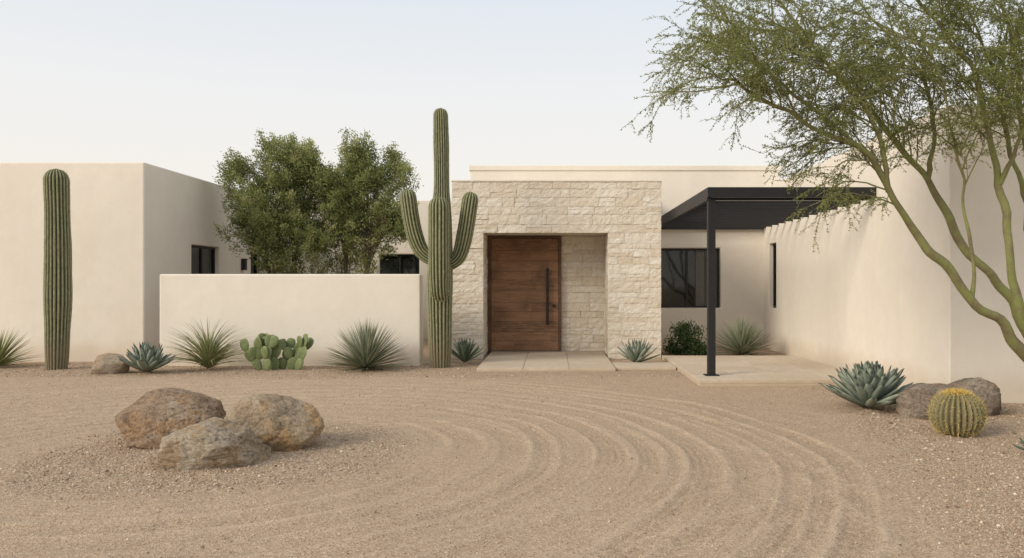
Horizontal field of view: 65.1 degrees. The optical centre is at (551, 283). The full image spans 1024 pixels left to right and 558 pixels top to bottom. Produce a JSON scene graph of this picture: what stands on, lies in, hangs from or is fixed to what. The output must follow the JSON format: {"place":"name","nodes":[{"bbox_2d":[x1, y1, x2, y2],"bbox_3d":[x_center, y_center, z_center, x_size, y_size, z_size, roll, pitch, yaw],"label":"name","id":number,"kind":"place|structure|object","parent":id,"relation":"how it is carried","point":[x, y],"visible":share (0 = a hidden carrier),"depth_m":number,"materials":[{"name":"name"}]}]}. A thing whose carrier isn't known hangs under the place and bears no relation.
{"place":"outdoors","nodes":[
{"label":"outdoors","id":0,"kind":"place"},
{"bbox_2d":[0,339,1023,557],"bbox_3d":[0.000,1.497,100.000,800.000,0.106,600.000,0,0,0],"label":"ground","id":1,"kind":"structure","parent":0,"point":[566,412],"depth_m":6.27,"materials":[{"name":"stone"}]},
{"bbox_2d":[0,327,43,365],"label":"yucca plant","id":2,"kind":"object","parent":1,"relation":"on","point":[8,359],"visible":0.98,"depth_m":14.45,"materials":[{"name":"green plant"}]},
{"bbox_2d":[42,168,72,369],"bbox_3d":[-8.741,-0.244,14.148,0.510,3.593,0.503,0,0,0],"label":"saguaro cactus","id":3,"kind":"object","parent":1,"relation":"on","point":[57,279],"visible":1,"depth_m":14.00,"materials":[{"name":"green plant"}]},
{"bbox_2d":[90,353,129,373],"bbox_3d":[-7.460,1.401,13.500,0.620,0.483,0.500,0,0,0],"label":"boulder","id":4,"kind":"object","parent":1,"relation":"on","point":[109,363],"visible":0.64,"depth_m":13.34,"materials":[{"name":"stone"}]},
{"bbox_2d":[118,342,174,371],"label":"agave plant","id":5,"kind":"object","parent":1,"relation":"on","point":[146,357],"visible":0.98,"depth_m":13.36,"materials":[{"name":"green plant"}]},
{"bbox_2d":[114,388,225,448],"bbox_3d":[-3.540,1.325,7.450,1.020,0.710,0.850,0,0,0],"label":"boulder","id":6,"kind":"object","parent":1,"relation":"on","point":[149,419],"visible":0.59,"depth_m":7.13,"materials":[{"name":"brown stone"}]},
{"bbox_2d":[163,315,253,370],"bbox_3d":[-6.078,1.026,14.044,1.823,1.040,1.750,0,0,32],"label":"yucca plant","id":7,"kind":"object","parent":1,"relation":"on","point":[209,351],"visible":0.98,"depth_m":13.90,"materials":[{"name":"green plant"}]},
{"bbox_2d":[156,417,270,470],"bbox_3d":[-2.820,1.364,6.620,0.900,0.518,0.660,0,0,0],"label":"boulder","id":8,"kind":"object","parent":1,"relation":"on","point":[214,442],"visible":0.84,"depth_m":6.37,"materials":[{"name":"stone"}]},
{"bbox_2d":[224,394,324,451],"bbox_3d":[-2.560,1.334,7.330,0.980,0.667,0.800,0,0,0],"label":"boulder","id":9,"kind":"object","parent":1,"relation":"on","point":[276,422],"visible":0.59,"depth_m":7.08,"materials":[{"name":"stone"}]},
{"bbox_2d":[240,333,313,370],"bbox_3d":[-4.843,1.196,14.046,1.277,0.663,0.406,0,0,0],"label":"prickly pear cactus","id":10,"kind":"object","parent":1,"relation":"on","point":[267,346],"visible":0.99,"depth_m":13.99,"materials":[{"name":"green plant"}]},
{"bbox_2d":[211,128,343,273],"bbox_3d":[-6.234,-1.011,18.396,2.944,5.147,2.236,0,0,17],"label":"olive tree","id":11,"kind":"object","parent":1,"relation":"on","point":[267,225],"visible":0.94,"depth_m":18.07,"materials":[{"name":"green plant"}]},
{"bbox_2d":[160,274,422,365],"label":"garden wall","id":12,"kind":"structure","parent":1,"relation":"on","point":[320,309],"depth_m":14.72,"materials":[{"name":"paint"}]},
{"bbox_2d":[314,317,409,371],"bbox_3d":[-3.265,1.072,13.978,1.751,1.050,1.646,0,0,39],"label":"yucca plant","id":13,"kind":"object","parent":1,"relation":"on","point":[364,353],"visible":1,"depth_m":13.86,"materials":[{"name":"green plant"}]},
{"bbox_2d":[302,127,423,273],"bbox_3d":[-4.420,-1.035,18.644,2.693,5.188,2.022,0,0,-16],"label":"olive tree","id":14,"kind":"object","parent":1,"relation":"on","point":[357,181],"visible":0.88,"depth_m":18.33,"materials":[{"name":"green plant"}]},
{"bbox_2d":[400,108,478,367],"bbox_3d":[-2.052,-0.819,14.361,1.468,4.741,0.763,0,0,0],"label":"saguaro cactus","id":15,"kind":"object","parent":1,"relation":"on","point":[440,256],"visible":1,"depth_m":14.37,"materials":[{"name":"green plant"}]},
{"bbox_2d":[451,338,483,361],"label":"agave plant","id":16,"kind":"object","parent":1,"relation":"on","point":[464,349],"visible":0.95,"depth_m":15.07,"materials":[{"name":"green plant"}]},
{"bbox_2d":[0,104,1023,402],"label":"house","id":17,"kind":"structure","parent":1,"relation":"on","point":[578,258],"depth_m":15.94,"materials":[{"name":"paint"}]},
{"bbox_2d":[191,245,214,273],"bbox_3d":[-8.035,-0.205,18.275,0.070,1.302,1.442,0,0,0],"label":"window","id":18,"kind":"structure","parent":17,"relation":"in","point":[202,258],"depth_m":18.32,"materials":[{"name":"black glass"}]},
{"bbox_2d":[251,254,256,273],"bbox_3d":[-8.035,-0.175,21.350,0.070,1.242,0.692,0,0,0],"label":"window","id":19,"kind":"structure","parent":17,"relation":"in","point":[253,267],"depth_m":21.53,"materials":[{"name":"black glass"}]},
{"bbox_2d":[380,255,418,273],"bbox_3d":[-4.200,-0.205,22.135,1.092,1.202,0.070,0,0,0],"label":"window","id":20,"kind":"structure","parent":17,"relation":"in","point":[397,264],"depth_m":22.13,"materials":[{"name":"black glass"}]},
{"bbox_2d":[488,236,560,351],"bbox_3d":[-0.588,0.215,17.125,1.567,2.470,0.190,0,0,0],"label":"door","id":21,"kind":"structure","parent":17,"relation":"in","point":[523,270],"depth_m":17.12,"materials":[{"name":"brown wood"}]},
{"bbox_2d":[661,249,718,307],"bbox_3d":[3.165,-0.135,19.035,1.622,1.402,0.070,0,0,0],"label":"window","id":22,"kind":"structure","parent":17,"relation":"in","point":[683,271],"depth_m":19.03,"materials":[{"name":"black glass"}]},
{"bbox_2d":[773,244,775,307],"bbox_3d":[5.135,-0.185,18.150,0.070,1.462,0.592,0,0,0],"label":"window","id":23,"kind":"structure","parent":17,"relation":"in","point":[774,245],"depth_m":18.40,"materials":[{"name":"black glass"}]},
{"bbox_2d":[618,338,660,361],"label":"agave plant","id":24,"kind":"object","parent":1,"relation":"on","point":[636,352],"visible":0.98,"depth_m":14.93,"materials":[{"name":"green plant"}]},
{"bbox_2d":[662,318,706,355],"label":"shrub","id":25,"kind":"object","parent":1,"relation":"on","point":[698,347],"visible":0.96,"depth_m":16.86,"materials":[{"name":"green plant"}]},
{"bbox_2d":[716,315,777,355],"bbox_3d":[3.997,1.069,16.756,1.597,0.931,1.653,0,0,0],"label":"yucca plant","id":26,"kind":"object","parent":1,"relation":"on","point":[742,341],"visible":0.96,"depth_m":16.61,"materials":[{"name":"green plant"}]},
{"bbox_2d":[662,356,843,386],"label":"patio","id":27,"kind":"structure","parent":1,"relation":"on","point":[765,371],"depth_m":13.15,"materials":[{"name":"beige concrete"}]},
{"bbox_2d":[661,187,875,375],"bbox_3d":[3.683,-0.033,15.595,2.625,2.915,6.550,0,0,0],"label":"pergola","id":28,"kind":"object","parent":27,"relation":"on","point":[711,210],"visible":0.85,"depth_m":12.95,"materials":[{"name":"black metal"}]},
{"bbox_2d":[620,0,1023,361],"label":"palo verde tree","id":29,"kind":"object","parent":1,"relation":"on","point":[873,72],"visible":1,"depth_m":8.20,"materials":[{"name":"green plant"}]},
{"bbox_2d":[819,361,913,408],"bbox_3d":[3.805,1.205,9.546,1.125,0.568,1.156,0,0,0],"label":"agave plant","id":30,"kind":"object","parent":1,"relation":"on","point":[869,385],"visible":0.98,"depth_m":9.40,"materials":[{"name":"green plant"}]},
{"bbox_2d":[896,383,955,419],"bbox_3d":[4.341,1.390,9.053,0.724,0.540,0.601,0,0,-32],"label":"boulder","id":31,"kind":"object","parent":1,"relation":"on","point":[913,400],"visible":0.52,"depth_m":8.94,"materials":[{"name":"beige stone"}]},
{"bbox_2d":[925,387,989,436],"bbox_3d":[4.053,1.274,8.003,0.592,0.500,0.600,0,0,0],"label":"barrel cactus","id":32,"kind":"object","parent":1,"relation":"on","point":[957,412],"visible":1,"depth_m":7.84,"materials":[{"name":"plant"}]},
{"bbox_2d":[948,377,1001,416],"bbox_3d":[4.920,1.378,9.350,0.720,0.596,0.600,0,0,0],"label":"boulder","id":33,"kind":"object","parent":1,"relation":"on","point":[988,392],"visible":0.37,"depth_m":9.12,"materials":[{"name":"beige stone"}]},
{"bbox_2d":[1012,438,1023,449],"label":"agave plant","id":34,"kind":"object","parent":1,"relation":"on","point":[1021,448],"visible":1,"depth_m":7.04,"materials":[{"name":"green plant"}]},
{"bbox_2d":[0,0,1023,199],"label":"sky","id":35,"kind":"structure","parent":0,"point":[172,85],"materials":[{"name":"white"}]},
{"bbox_2d":[477,351,615,371],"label":"path","id":36,"kind":"structure","parent":0,"point":[546,361],"depth_m":14.74,"materials":[{"name":"beige concrete"}]},
{"bbox_2d":[612,362,675,369],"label":"path","id":37,"kind":"structure","parent":0,"point":[643,366],"depth_m":14.07,"materials":[{"name":"beige concrete"}]}
]}

